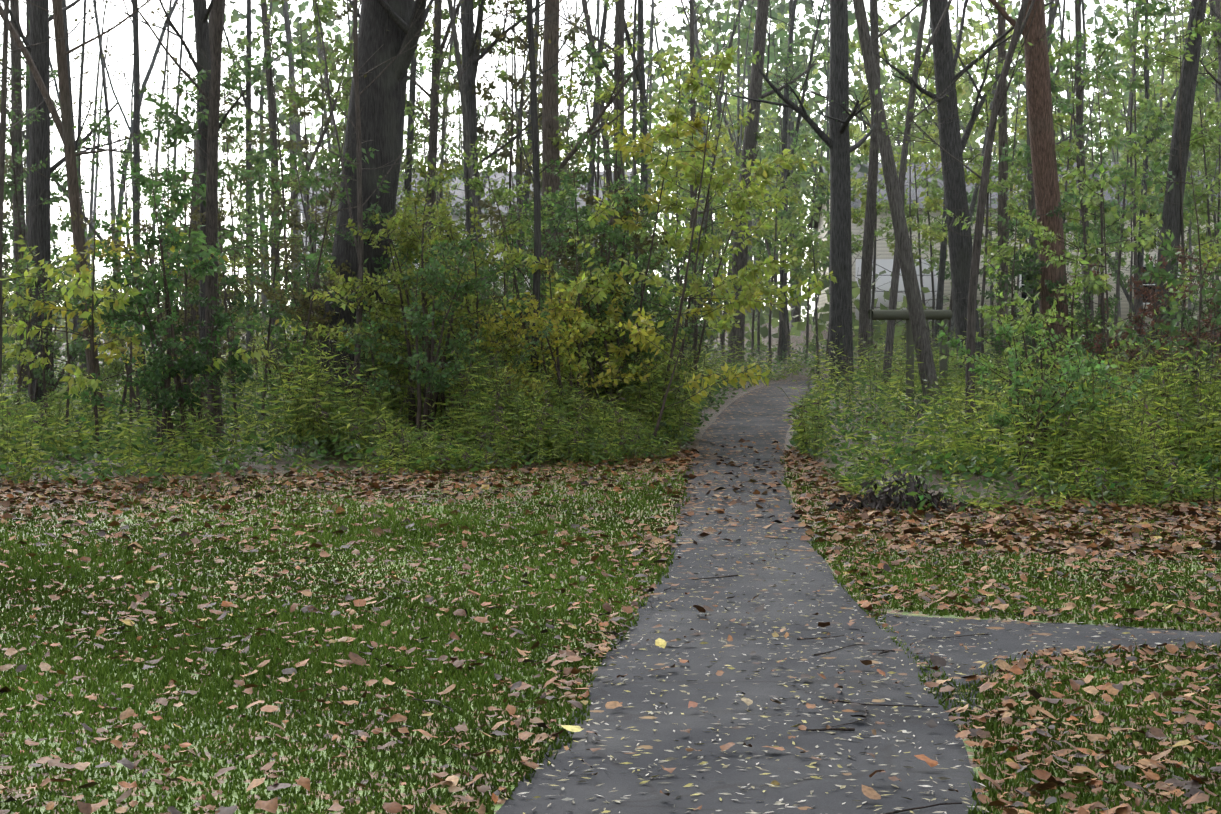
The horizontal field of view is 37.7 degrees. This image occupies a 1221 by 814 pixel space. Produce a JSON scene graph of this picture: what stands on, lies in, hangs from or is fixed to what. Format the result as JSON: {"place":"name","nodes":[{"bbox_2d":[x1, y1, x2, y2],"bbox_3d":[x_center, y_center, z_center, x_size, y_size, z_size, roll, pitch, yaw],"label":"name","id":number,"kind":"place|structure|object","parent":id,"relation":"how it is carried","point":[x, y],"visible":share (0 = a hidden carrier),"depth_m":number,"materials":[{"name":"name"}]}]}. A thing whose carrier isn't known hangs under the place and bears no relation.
{"place":"outdoors","nodes":[
{"label":"outdoors","id":0,"kind":"place"},
{"bbox_2d":[298,171,630,213],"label":"house roof","id":1,"kind":"structure","parent":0,"point":[460,193],"depth_m":96.27,"materials":[{"name":"grey"}]},
{"bbox_2d":[0,0,1214,321],"label":"sky","id":2,"kind":"structure","parent":0,"point":[113,16],"materials":[{"name":"white"}]},
{"bbox_2d":[0,323,1220,813],"bbox_3d":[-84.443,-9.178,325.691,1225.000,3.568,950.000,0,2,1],"label":"ground","id":3,"kind":"structure","parent":0,"point":[282,463],"depth_m":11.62,"materials":[{"name":"green plant"}]},
{"bbox_2d":[302,213,610,315],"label":"house walls","id":4,"kind":"structure","parent":3,"relation":"on","point":[454,216],"depth_m":93.86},
{"bbox_2d":[0,432,1220,813],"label":"fallen leaves","id":5,"kind":"object","parent":3,"relation":"on","point":[1058,530],"visible":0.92,"depth_m":12.67,"materials":[{"name":"brown plant"}]},
{"bbox_2d":[0,0,1220,506],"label":"trunks","id":6,"kind":"object","parent":3,"relation":"on","point":[378,102],"visible":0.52,"depth_m":35.00,"materials":[{"name":"plant"}]},
{"bbox_2d":[0,0,1220,515],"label":"foliage","id":7,"kind":"object","parent":6,"relation":"attached to","point":[124,440],"visible":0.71,"depth_m":28.23,"materials":[{"name":"green plant"}]},
{"bbox_2d":[0,0,1220,513],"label":"dead foliage","id":8,"kind":"object","parent":3,"relation":"on","point":[882,500],"visible":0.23,"depth_m":23.88,"materials":[{"name":"brown plant"}]},
{"bbox_2d":[412,527,1220,813],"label":"twigs","id":9,"kind":"object","parent":3,"relation":"on","point":[853,729],"visible":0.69,"depth_m":8.24,"materials":[{"name":"brown wood"}]},
{"bbox_2d":[868,310,952,413],"bbox_3d":[5.751,-0.727,34.316,1.907,2.299,0.204,-1,2,-26],"label":"wooden rail barrier","id":10,"kind":"object","parent":3,"relation":"on","point":[945,316],"visible":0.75,"depth_m":34.28,"materials":[{"name":"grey wood"}]},
{"bbox_2d":[818,186,1220,334],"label":"house walls","id":11,"kind":"structure","parent":3,"relation":"on","point":[882,249],"depth_m":69.71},
{"bbox_2d":[857,213,1158,307],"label":"house glass","id":12,"kind":"object","parent":11,"relation":"in","point":[1024,295],"visible":0.1,"depth_m":69.68,"materials":[{"name":"grey glass"}]},
{"bbox_2d":[808,162,1220,227],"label":"house roof","id":13,"kind":"structure","parent":11,"relation":"on","point":[920,189],"depth_m":72.27,"materials":[{"name":"grey"}]},
{"bbox_2d":[855,210,1179,322],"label":"house trim","id":14,"kind":"structure","parent":11,"relation":"attached to","point":[887,264],"depth_m":69.71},
{"bbox_2d":[853,609,1220,721],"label":"side path","id":15,"kind":"structure","parent":3,"relation":"on","point":[1010,641],"depth_m":10.18,"materials":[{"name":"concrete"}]},
{"bbox_2d":[495,375,985,813],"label":"path","id":16,"kind":"structure","parent":0,"point":[757,416],"depth_m":8.51,"materials":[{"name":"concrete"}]},
{"bbox_2d":[503,452,1220,813],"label":"fallen leaves","id":17,"kind":"object","parent":16,"relation":"on","point":[777,696],"visible":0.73,"depth_m":8.51,"materials":[{"name":"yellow plant"}]}
]}

